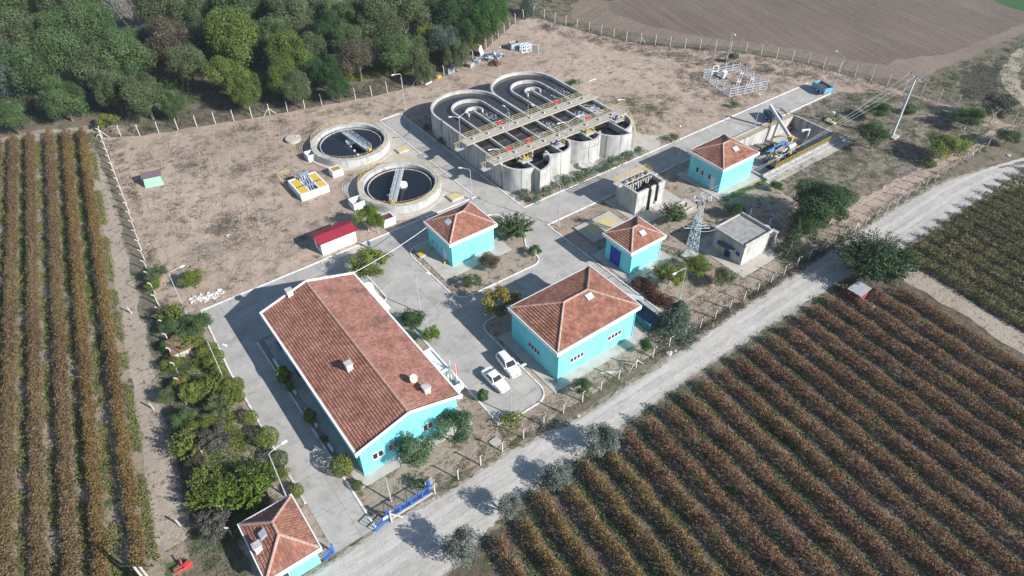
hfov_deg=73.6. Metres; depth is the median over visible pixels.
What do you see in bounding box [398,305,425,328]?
garden tree
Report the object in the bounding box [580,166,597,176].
oleander bush
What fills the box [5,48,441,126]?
undergrowth
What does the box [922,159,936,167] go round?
shrub
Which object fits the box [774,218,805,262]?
conifer
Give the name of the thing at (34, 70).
riverside tree
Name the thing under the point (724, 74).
cabinet
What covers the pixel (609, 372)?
post stack
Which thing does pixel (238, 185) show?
weeds
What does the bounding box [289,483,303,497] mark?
shrub
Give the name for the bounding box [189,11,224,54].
riverside tree
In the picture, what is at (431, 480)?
paving slab
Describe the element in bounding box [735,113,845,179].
sunken pit
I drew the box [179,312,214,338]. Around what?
garden tree
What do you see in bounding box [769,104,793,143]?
screw conveyor
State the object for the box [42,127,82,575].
vine row
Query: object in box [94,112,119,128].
shrub
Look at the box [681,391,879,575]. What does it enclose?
vine row
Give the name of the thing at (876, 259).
roadside tree
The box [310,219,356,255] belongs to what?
garage shed
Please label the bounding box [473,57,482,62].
metal box
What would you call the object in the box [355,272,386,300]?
kerb
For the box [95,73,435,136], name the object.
dry grass
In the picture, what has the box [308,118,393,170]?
clarifier
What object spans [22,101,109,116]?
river
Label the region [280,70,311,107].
riverside tree
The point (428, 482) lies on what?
notice board
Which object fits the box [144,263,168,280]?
shrub
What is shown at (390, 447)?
window
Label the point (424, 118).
weeds
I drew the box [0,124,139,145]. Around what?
dirt track
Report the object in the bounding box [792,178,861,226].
walnut tree
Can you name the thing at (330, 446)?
planter wall
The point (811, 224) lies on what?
walnut tree
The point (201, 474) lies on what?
garden tree
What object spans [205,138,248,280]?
wheel track
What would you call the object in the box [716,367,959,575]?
vine row
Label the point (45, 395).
crop rows
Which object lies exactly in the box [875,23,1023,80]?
field margin
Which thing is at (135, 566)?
twin power pole
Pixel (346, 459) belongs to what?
shrub
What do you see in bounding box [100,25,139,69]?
riverside tree
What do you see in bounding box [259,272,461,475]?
building
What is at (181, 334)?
garden tree
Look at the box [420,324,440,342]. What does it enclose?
garden tree
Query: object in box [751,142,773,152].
stacked crate
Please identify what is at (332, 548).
entrance gate
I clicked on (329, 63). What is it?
riverside tree
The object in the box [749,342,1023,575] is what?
vine row
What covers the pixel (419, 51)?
riverside tree
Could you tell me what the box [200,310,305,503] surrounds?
kerb
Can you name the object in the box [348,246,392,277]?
garden tree
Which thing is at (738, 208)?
shrub
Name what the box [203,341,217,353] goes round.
hedge bush
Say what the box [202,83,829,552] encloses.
concrete road
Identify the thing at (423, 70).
riverside tree
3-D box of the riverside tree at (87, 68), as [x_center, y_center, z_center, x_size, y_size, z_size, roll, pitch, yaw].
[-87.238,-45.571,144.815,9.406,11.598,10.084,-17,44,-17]
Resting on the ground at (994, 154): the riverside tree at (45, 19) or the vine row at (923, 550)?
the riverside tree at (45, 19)
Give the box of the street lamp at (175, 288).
[168,265,187,316]
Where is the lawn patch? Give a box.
[722,162,815,199]
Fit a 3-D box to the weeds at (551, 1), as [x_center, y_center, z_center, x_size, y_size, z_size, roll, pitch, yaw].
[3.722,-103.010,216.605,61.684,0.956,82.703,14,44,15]
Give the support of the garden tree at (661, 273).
on the transformer yard at (678, 186)
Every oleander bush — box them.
[518,188,529,197]
[523,191,541,204]
[541,185,553,195]
[551,174,572,189]
[569,170,585,182]
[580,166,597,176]
[594,161,611,171]
[606,155,624,165]
[620,150,634,160]
[634,146,648,155]
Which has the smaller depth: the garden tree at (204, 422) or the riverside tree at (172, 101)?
the garden tree at (204, 422)
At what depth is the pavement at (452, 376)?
88.90 m
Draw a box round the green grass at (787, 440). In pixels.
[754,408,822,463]
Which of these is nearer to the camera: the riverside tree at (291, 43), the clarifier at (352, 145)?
the clarifier at (352, 145)
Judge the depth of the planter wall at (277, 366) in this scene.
90.12 m
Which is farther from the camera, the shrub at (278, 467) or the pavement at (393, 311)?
the pavement at (393, 311)
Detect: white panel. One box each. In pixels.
[479,45,483,55]
[533,45,538,52]
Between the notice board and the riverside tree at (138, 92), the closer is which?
the notice board
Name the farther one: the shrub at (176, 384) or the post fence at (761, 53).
the post fence at (761, 53)
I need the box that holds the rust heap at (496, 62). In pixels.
[488,60,501,66]
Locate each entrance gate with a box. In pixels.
[322,543,334,561]
[374,510,402,531]
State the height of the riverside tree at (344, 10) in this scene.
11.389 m
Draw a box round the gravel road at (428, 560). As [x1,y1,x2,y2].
[314,166,1023,575]
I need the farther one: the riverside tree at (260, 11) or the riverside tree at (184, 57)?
the riverside tree at (260, 11)
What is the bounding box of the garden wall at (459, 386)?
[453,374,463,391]
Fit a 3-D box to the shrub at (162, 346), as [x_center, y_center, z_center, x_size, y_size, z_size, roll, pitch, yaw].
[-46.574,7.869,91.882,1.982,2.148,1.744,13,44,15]
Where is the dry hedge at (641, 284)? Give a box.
[630,274,677,308]
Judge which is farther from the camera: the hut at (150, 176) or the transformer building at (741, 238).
the hut at (150, 176)
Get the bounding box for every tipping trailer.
[763,109,782,122]
[812,80,833,94]
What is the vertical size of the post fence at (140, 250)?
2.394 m
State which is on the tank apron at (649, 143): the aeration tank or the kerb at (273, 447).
the aeration tank
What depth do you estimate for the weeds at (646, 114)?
141.70 m
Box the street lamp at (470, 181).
[459,167,471,199]
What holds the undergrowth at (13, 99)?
on the ground at (994, 154)
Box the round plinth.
[578,161,592,170]
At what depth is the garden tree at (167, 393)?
84.28 m
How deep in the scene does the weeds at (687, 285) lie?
105.42 m
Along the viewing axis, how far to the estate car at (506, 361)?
89.11 m
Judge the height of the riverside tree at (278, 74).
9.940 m
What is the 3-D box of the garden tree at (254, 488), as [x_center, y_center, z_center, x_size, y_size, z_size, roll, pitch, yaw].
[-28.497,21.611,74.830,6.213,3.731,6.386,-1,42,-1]
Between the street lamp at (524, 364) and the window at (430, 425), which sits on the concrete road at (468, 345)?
the street lamp at (524, 364)
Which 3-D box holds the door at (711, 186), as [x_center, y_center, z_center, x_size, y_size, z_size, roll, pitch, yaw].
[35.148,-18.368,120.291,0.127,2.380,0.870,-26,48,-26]
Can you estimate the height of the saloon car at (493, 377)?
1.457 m
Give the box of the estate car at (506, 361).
[495,349,521,378]
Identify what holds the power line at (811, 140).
attached to the power pole at (899, 118)
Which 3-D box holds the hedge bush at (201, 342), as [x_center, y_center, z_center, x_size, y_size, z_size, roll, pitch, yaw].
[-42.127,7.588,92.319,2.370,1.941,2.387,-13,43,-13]
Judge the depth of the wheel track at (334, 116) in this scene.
141.94 m
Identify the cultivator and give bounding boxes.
[173,558,192,574]
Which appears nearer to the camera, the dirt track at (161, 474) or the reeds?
the dirt track at (161, 474)
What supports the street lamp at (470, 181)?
on the concrete road at (468, 345)
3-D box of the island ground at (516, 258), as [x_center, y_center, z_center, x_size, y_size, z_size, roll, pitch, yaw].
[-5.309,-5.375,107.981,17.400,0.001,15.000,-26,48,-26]
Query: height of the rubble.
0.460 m
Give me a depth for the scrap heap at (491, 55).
163.00 m
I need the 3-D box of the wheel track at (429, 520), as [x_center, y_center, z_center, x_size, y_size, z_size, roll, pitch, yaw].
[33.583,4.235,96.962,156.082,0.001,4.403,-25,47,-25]
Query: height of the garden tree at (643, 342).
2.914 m
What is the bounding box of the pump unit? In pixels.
[824,111,838,124]
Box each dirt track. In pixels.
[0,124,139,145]
[80,154,189,554]
[857,264,1023,353]
[1000,47,1023,105]
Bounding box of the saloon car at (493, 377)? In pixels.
[481,366,509,393]
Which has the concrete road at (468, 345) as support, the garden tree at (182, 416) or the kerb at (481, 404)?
the kerb at (481, 404)
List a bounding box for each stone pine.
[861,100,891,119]
[903,104,917,113]
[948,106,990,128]
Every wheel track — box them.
[128,50,515,151]
[128,52,519,155]
[128,144,192,295]
[137,143,202,291]
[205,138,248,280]
[213,138,257,280]
[277,138,363,235]
[284,135,371,235]
[295,148,330,178]
[335,158,1023,575]
[367,165,1023,575]
[418,43,566,103]
[422,42,572,105]
[571,62,679,86]
[577,64,675,91]
[635,87,770,119]
[635,90,775,127]
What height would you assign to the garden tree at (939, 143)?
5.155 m
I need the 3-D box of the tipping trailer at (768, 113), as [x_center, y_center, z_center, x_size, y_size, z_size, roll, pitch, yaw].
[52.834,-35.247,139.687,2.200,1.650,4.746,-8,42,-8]
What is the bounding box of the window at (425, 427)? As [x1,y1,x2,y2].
[423,424,428,431]
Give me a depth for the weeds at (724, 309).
98.91 m
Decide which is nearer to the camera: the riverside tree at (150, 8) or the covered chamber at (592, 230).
the covered chamber at (592, 230)
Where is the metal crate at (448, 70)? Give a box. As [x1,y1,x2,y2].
[444,63,458,73]
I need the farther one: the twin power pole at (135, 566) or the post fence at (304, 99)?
the post fence at (304, 99)
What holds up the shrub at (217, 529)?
on the ground at (994, 154)
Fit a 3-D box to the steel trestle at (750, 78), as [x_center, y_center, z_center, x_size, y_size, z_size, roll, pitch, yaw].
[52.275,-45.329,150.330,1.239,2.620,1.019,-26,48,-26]
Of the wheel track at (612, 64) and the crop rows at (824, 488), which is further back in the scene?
the wheel track at (612, 64)
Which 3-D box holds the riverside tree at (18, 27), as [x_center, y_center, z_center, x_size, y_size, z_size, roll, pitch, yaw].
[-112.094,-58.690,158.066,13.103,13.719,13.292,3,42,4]
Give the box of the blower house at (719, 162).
[688,134,759,192]
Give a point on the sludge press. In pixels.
(785, 154)
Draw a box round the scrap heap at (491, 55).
[479,51,504,60]
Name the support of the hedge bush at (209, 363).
on the garden ground at (274, 490)
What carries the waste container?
on the concrete road at (468, 345)
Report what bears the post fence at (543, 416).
on the ground at (994, 154)
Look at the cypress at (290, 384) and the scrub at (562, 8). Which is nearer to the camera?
the cypress at (290, 384)
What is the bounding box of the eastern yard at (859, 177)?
[766,92,990,214]
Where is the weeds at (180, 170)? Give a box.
[143,101,373,284]
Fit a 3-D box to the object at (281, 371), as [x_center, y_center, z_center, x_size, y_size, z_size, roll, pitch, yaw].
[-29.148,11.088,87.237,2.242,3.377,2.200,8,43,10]
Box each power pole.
[118,564,153,575]
[886,72,922,140]
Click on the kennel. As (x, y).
(176, 351)
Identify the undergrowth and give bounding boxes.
[0,0,464,114]
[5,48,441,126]
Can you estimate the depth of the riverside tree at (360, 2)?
168.53 m
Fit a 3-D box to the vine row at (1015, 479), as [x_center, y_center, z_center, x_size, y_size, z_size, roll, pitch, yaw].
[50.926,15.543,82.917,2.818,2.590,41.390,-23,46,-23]
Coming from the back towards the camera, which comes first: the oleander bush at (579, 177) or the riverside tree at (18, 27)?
the riverside tree at (18, 27)
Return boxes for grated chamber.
[328,165,343,177]
[381,211,395,227]
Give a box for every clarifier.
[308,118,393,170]
[354,157,445,216]
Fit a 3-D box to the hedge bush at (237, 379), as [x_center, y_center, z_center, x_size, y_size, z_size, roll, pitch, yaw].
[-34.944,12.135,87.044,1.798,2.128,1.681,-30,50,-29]
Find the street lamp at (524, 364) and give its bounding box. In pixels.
[510,363,526,414]
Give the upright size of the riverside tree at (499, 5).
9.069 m
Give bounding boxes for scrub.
[503,0,621,15]
[911,43,1023,118]
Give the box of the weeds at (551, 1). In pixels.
[505,0,579,14]
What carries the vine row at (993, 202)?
on the vineyard ground at (979, 304)
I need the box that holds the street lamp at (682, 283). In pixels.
[672,268,685,299]
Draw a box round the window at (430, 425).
[428,421,432,428]
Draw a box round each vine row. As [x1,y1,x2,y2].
[0,134,22,575]
[0,140,4,228]
[21,131,52,575]
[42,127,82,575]
[58,127,112,575]
[76,125,149,575]
[494,534,531,575]
[519,513,569,575]
[533,490,603,575]
[558,478,645,575]
[580,458,679,575]
[603,443,729,575]
[623,427,764,575]
[644,414,804,575]
[662,403,841,575]
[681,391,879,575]
[697,379,915,575]
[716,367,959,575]
[734,354,1000,575]
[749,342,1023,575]
[765,334,1023,553]
[781,325,1023,525]
[796,314,1023,494]
[811,304,1023,467]
[825,294,1023,443]
[840,284,1023,421]
[868,285,1023,397]
[897,285,1023,375]
[907,245,1023,327]
[912,236,1023,311]
[927,229,1023,294]
[938,222,1023,277]
[946,216,1023,264]
[959,208,1023,250]
[968,200,1023,235]
[979,193,1023,224]
[990,186,1023,212]
[999,181,1023,200]
[1006,175,1023,188]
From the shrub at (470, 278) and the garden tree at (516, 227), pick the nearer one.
the shrub at (470, 278)
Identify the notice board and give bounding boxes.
[426,479,429,491]
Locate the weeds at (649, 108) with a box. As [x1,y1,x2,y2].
[604,93,675,114]
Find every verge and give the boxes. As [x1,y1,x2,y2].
[299,225,842,522]
[303,163,1023,575]
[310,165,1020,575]
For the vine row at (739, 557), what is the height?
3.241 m
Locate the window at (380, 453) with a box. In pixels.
[378,449,383,457]
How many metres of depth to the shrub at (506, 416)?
82.79 m
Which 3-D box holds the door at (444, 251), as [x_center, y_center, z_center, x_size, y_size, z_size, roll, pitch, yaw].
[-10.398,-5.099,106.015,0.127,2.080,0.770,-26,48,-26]
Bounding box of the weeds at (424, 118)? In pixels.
[150,24,806,278]
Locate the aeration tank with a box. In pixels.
[430,71,635,194]
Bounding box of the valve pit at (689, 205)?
[662,198,699,213]
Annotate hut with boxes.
[140,169,163,187]
[846,280,871,302]
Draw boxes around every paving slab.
[424,477,436,486]
[489,436,500,447]
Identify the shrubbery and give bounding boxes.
[155,312,252,542]
[170,324,280,545]
[174,326,268,526]
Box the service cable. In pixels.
[357,227,426,270]
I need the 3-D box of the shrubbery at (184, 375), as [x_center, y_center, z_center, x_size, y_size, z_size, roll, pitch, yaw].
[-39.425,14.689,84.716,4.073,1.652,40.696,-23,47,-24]
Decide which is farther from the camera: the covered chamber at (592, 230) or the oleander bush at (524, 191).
the oleander bush at (524, 191)
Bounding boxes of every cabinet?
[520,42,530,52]
[720,70,727,78]
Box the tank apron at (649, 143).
[451,132,659,206]
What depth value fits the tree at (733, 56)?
159.03 m
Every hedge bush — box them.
[191,337,207,350]
[196,345,212,360]
[202,355,220,370]
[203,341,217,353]
[208,349,224,362]
[210,362,227,376]
[216,373,232,387]
[220,378,235,393]
[227,380,244,394]
[230,376,243,388]
[233,389,245,403]
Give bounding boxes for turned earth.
[959,63,997,101]
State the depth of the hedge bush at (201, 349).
90.25 m
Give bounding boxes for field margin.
[570,0,886,76]
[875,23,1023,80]
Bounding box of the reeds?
[226,31,489,99]
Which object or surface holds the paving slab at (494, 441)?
on the verge at (444, 459)
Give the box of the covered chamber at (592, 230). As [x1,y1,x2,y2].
[574,211,624,242]
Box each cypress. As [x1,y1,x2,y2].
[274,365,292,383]
[285,379,293,391]
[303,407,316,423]
[477,388,488,400]
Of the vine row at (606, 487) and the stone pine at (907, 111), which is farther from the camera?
the stone pine at (907, 111)
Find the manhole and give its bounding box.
[285,134,300,143]
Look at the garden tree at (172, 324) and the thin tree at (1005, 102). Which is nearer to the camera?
the garden tree at (172, 324)
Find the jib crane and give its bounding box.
[801,129,809,142]
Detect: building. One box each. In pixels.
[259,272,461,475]
[507,265,641,379]
[712,212,772,264]
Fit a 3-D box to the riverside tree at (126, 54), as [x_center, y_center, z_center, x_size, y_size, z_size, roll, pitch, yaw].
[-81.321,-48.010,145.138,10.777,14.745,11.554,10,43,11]
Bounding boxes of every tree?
[0,0,29,16]
[0,6,41,47]
[0,38,29,97]
[0,41,63,95]
[0,100,31,134]
[17,0,50,18]
[30,21,90,89]
[33,4,89,43]
[34,0,85,16]
[34,74,89,121]
[59,0,120,53]
[70,49,120,87]
[82,0,120,14]
[86,29,158,77]
[86,65,127,113]
[100,0,143,30]
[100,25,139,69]
[117,72,164,119]
[131,0,185,24]
[135,24,164,62]
[143,15,200,64]
[153,300,186,326]
[155,87,188,120]
[156,385,175,404]
[157,314,179,333]
[163,41,208,89]
[164,425,205,461]
[168,0,210,33]
[169,325,200,348]
[170,406,197,428]
[177,268,203,287]
[178,380,207,404]
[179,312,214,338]
[182,481,212,513]
[183,449,207,471]
[184,458,222,493]
[185,413,215,436]
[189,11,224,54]
[194,373,223,397]
[196,421,232,454]
[198,0,218,10]
[198,472,241,508]
[200,53,248,99]
[201,5,260,65]
[201,392,231,417]
[210,0,261,24]
[212,387,238,409]
[222,458,279,509]
[226,69,261,111]
[243,22,267,65]
[245,0,271,23]
[252,14,292,58]
[262,28,312,72]
[264,0,313,35]
[266,55,300,99]
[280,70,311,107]
[288,31,328,67]
[305,0,328,26]
[307,52,342,85]
[309,9,347,54]
[319,0,362,30]
[325,73,351,103]
[326,18,362,52]
[337,37,379,81]
[345,0,380,15]
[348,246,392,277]
[350,202,379,230]
[356,0,402,47]
[370,213,386,232]
[372,31,412,78]
[378,0,431,34]
[392,431,438,468]
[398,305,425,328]
[400,32,429,71]
[411,0,435,29]
[413,58,435,84]
[415,22,435,48]
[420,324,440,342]
[423,24,460,61]
[424,0,472,27]
[430,405,473,447]
[440,523,480,568]
[443,41,469,71]
[448,17,480,51]
[460,0,495,14]
[469,0,502,45]
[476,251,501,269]
[480,284,521,318]
[490,0,510,33]
[494,211,536,237]
[497,491,521,520]
[540,458,573,491]
[569,377,592,395]
[585,421,620,457]
[639,338,653,352]
[651,261,687,287]
[659,201,688,222]
[683,252,715,277]
[713,266,739,287]
[728,52,739,62]
[787,206,829,240]
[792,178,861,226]
[829,227,925,287]
[854,121,895,148]
[926,130,973,160]
[979,91,1020,122]
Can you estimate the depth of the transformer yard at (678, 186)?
114.49 m
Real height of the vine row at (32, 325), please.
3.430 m
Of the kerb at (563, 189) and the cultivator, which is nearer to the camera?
the cultivator
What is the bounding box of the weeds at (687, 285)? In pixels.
[474,193,830,435]
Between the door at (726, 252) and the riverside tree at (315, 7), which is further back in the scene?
the riverside tree at (315, 7)
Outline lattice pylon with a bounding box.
[680,193,711,260]
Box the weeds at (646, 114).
[606,96,672,135]
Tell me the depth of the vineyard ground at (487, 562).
77.55 m
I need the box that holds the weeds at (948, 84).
[922,40,1023,116]
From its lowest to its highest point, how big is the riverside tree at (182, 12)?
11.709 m
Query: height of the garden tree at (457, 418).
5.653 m
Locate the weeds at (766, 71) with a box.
[668,59,796,105]
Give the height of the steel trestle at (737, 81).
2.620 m
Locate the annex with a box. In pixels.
[765,224,778,248]
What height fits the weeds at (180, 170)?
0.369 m
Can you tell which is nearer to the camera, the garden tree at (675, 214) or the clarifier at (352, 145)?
the garden tree at (675, 214)
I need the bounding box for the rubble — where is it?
[188,289,224,303]
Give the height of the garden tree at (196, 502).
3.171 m
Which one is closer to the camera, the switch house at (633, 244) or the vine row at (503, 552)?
the vine row at (503, 552)
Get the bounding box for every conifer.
[513,0,540,19]
[649,300,701,350]
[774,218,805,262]
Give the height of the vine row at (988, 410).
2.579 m
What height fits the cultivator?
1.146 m
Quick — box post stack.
[600,371,618,373]
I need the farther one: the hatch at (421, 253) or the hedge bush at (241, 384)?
the hatch at (421, 253)
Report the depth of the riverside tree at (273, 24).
154.44 m
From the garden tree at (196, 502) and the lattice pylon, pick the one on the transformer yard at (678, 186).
the lattice pylon
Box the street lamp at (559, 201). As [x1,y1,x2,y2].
[551,180,560,226]
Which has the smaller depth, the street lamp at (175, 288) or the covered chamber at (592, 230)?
the street lamp at (175, 288)
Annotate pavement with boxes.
[264,336,472,488]
[320,243,367,265]
[385,300,399,315]
[413,234,511,280]
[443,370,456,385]
[499,326,647,392]
[592,248,673,282]
[605,189,681,222]
[676,169,759,198]
[692,232,784,277]
[764,140,851,184]
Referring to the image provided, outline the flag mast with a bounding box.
[385,478,391,501]
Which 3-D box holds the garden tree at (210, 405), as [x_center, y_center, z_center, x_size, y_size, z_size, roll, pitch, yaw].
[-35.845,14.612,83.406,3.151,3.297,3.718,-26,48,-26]
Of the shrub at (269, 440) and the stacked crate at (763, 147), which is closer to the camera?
the shrub at (269, 440)
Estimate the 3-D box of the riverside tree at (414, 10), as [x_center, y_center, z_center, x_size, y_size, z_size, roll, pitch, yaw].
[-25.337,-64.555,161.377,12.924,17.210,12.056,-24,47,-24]
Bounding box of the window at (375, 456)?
[372,452,378,460]
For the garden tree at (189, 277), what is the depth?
100.50 m
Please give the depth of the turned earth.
152.24 m
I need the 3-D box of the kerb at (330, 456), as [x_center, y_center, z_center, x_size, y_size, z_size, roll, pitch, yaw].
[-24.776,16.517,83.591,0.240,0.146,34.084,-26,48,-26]
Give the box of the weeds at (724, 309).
[433,125,1020,495]
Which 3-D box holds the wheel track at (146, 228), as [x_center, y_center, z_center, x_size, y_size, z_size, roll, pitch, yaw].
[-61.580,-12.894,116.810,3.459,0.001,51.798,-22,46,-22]
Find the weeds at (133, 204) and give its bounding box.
[106,138,170,309]
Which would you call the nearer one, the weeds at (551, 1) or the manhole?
the manhole
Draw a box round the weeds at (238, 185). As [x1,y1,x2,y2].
[135,105,363,305]
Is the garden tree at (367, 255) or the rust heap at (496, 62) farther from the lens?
the rust heap at (496, 62)
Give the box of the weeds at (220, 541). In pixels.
[140,314,249,575]
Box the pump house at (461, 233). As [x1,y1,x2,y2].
[423,201,496,265]
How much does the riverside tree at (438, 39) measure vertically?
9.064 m
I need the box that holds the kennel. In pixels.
[164,335,197,357]
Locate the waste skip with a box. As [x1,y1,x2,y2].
[508,40,519,50]
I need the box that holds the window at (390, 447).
[388,444,393,451]
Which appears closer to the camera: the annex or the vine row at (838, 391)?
the vine row at (838, 391)
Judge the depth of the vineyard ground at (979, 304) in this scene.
106.05 m
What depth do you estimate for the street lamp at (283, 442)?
72.40 m
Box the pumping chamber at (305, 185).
[277,169,329,200]
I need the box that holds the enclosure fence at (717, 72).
[703,62,768,96]
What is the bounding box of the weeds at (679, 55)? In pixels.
[537,15,937,108]
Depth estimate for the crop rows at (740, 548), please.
76.97 m
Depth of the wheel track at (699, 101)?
146.15 m
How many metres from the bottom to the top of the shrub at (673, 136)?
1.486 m
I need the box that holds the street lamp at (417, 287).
[415,270,429,310]
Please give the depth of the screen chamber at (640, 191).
115.58 m
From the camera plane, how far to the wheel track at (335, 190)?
121.75 m
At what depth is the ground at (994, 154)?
137.62 m
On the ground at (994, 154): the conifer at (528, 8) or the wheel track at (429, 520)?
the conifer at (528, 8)
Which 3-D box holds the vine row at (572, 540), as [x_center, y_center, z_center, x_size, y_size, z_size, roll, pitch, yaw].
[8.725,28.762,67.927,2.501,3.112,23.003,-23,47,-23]
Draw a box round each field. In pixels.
[559,0,1023,79]
[994,0,1023,10]
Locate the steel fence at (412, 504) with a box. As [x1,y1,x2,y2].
[388,485,433,518]
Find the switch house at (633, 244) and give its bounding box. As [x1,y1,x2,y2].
[602,216,666,274]
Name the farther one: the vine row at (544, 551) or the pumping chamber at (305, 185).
the pumping chamber at (305, 185)
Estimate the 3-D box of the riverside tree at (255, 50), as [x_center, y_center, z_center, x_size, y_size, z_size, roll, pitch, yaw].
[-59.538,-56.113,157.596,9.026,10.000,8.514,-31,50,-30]
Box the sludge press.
[762,138,798,169]
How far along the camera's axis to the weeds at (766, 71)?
153.16 m
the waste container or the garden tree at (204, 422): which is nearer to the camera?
the garden tree at (204, 422)
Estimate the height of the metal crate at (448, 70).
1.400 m
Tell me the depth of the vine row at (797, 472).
75.73 m
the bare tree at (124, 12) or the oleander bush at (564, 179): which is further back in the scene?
the bare tree at (124, 12)
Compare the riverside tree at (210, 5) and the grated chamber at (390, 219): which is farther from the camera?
the riverside tree at (210, 5)
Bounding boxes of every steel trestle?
[733,78,740,89]
[746,75,753,86]
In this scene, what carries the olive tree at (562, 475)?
on the vineyard ground at (487, 562)
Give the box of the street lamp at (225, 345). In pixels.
[207,341,226,379]
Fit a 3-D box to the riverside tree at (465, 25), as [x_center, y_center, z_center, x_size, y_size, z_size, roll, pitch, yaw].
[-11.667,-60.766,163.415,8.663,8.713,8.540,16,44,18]
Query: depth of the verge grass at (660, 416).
87.96 m
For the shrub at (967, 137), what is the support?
on the compound ground at (620, 73)
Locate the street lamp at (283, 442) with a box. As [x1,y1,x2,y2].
[268,440,287,496]
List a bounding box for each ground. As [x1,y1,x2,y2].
[0,0,1023,575]
[0,129,188,575]
[102,15,1016,575]
[166,312,306,541]
[411,215,537,295]
[448,277,1023,575]
[911,188,1023,331]
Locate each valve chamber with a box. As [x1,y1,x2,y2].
[303,149,315,161]
[348,195,365,210]
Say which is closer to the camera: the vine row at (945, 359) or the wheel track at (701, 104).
the vine row at (945, 359)
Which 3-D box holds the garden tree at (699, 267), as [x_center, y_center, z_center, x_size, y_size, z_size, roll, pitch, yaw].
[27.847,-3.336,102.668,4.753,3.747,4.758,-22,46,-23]
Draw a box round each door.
[443,249,446,259]
[609,245,620,266]
[709,177,714,189]
[723,249,729,257]
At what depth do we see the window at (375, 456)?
77.31 m
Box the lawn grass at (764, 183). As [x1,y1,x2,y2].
[723,158,817,201]
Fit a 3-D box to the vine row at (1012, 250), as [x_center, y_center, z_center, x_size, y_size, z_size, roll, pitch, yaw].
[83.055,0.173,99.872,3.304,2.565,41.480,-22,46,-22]
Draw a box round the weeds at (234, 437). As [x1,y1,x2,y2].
[169,334,289,543]
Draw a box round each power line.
[696,80,919,195]
[704,79,910,195]
[714,73,909,194]
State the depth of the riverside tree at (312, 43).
153.37 m
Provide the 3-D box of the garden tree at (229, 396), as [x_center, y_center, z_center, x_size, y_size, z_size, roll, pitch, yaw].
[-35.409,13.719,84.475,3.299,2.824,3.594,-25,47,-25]
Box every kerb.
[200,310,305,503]
[202,196,474,310]
[256,342,375,526]
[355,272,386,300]
[379,83,807,207]
[410,214,538,297]
[411,309,544,423]
[547,93,830,312]
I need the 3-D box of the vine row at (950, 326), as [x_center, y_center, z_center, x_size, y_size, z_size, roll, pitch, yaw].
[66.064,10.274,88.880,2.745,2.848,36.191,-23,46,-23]
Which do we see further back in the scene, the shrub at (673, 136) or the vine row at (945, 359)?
the shrub at (673, 136)
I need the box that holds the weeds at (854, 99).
[794,92,988,189]
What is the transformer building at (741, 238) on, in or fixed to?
on the pavement at (761, 259)
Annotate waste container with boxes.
[635,300,660,330]
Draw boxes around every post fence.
[95,128,233,536]
[96,9,523,137]
[433,119,1023,493]
[533,6,1018,123]
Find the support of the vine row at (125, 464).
on the vineyard ground at (170, 557)
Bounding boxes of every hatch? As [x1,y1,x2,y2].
[395,146,408,153]
[415,249,428,257]
[446,191,463,201]
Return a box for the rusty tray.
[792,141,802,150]
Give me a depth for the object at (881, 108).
137.57 m
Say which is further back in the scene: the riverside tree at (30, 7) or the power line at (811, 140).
the riverside tree at (30, 7)
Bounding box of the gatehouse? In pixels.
[237,493,322,575]
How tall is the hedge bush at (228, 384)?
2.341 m
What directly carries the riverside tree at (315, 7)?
on the ground at (994, 154)
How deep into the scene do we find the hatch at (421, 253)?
107.61 m
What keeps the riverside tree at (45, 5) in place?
on the ground at (994, 154)
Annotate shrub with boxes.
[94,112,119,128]
[143,279,160,292]
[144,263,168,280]
[158,355,180,371]
[159,340,168,351]
[169,376,188,391]
[194,508,231,546]
[240,409,258,424]
[254,425,279,449]
[266,449,288,467]
[270,465,285,481]
[278,465,291,482]
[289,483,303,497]
[317,434,328,442]
[329,453,353,478]
[352,480,362,491]
[408,475,426,491]
[423,123,431,130]
[462,273,481,287]
[499,411,526,436]
[528,244,542,256]
[570,78,582,84]
[665,133,680,143]
[723,202,746,216]
[730,101,741,107]
[768,180,783,189]
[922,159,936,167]
[960,134,976,145]
[994,127,1022,144]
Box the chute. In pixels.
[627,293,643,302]
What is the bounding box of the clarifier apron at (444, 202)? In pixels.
[340,121,473,220]
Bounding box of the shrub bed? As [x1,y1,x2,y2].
[518,156,635,205]
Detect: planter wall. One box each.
[272,358,296,394]
[326,440,333,451]
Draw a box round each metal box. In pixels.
[466,61,474,67]
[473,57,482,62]
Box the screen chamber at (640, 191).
[613,164,664,214]
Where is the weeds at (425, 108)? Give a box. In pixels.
[168,26,806,279]
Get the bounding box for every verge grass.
[521,270,864,508]
[649,239,845,358]
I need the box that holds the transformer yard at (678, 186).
[561,170,802,302]
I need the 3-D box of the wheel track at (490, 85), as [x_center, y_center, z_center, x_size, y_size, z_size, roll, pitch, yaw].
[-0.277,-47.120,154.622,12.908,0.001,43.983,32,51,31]
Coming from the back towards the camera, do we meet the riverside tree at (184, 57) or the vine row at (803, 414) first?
the riverside tree at (184, 57)
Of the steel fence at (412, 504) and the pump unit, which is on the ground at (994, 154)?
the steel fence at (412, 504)
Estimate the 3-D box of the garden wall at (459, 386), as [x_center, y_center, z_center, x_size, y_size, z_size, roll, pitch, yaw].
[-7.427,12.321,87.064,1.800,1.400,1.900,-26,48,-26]

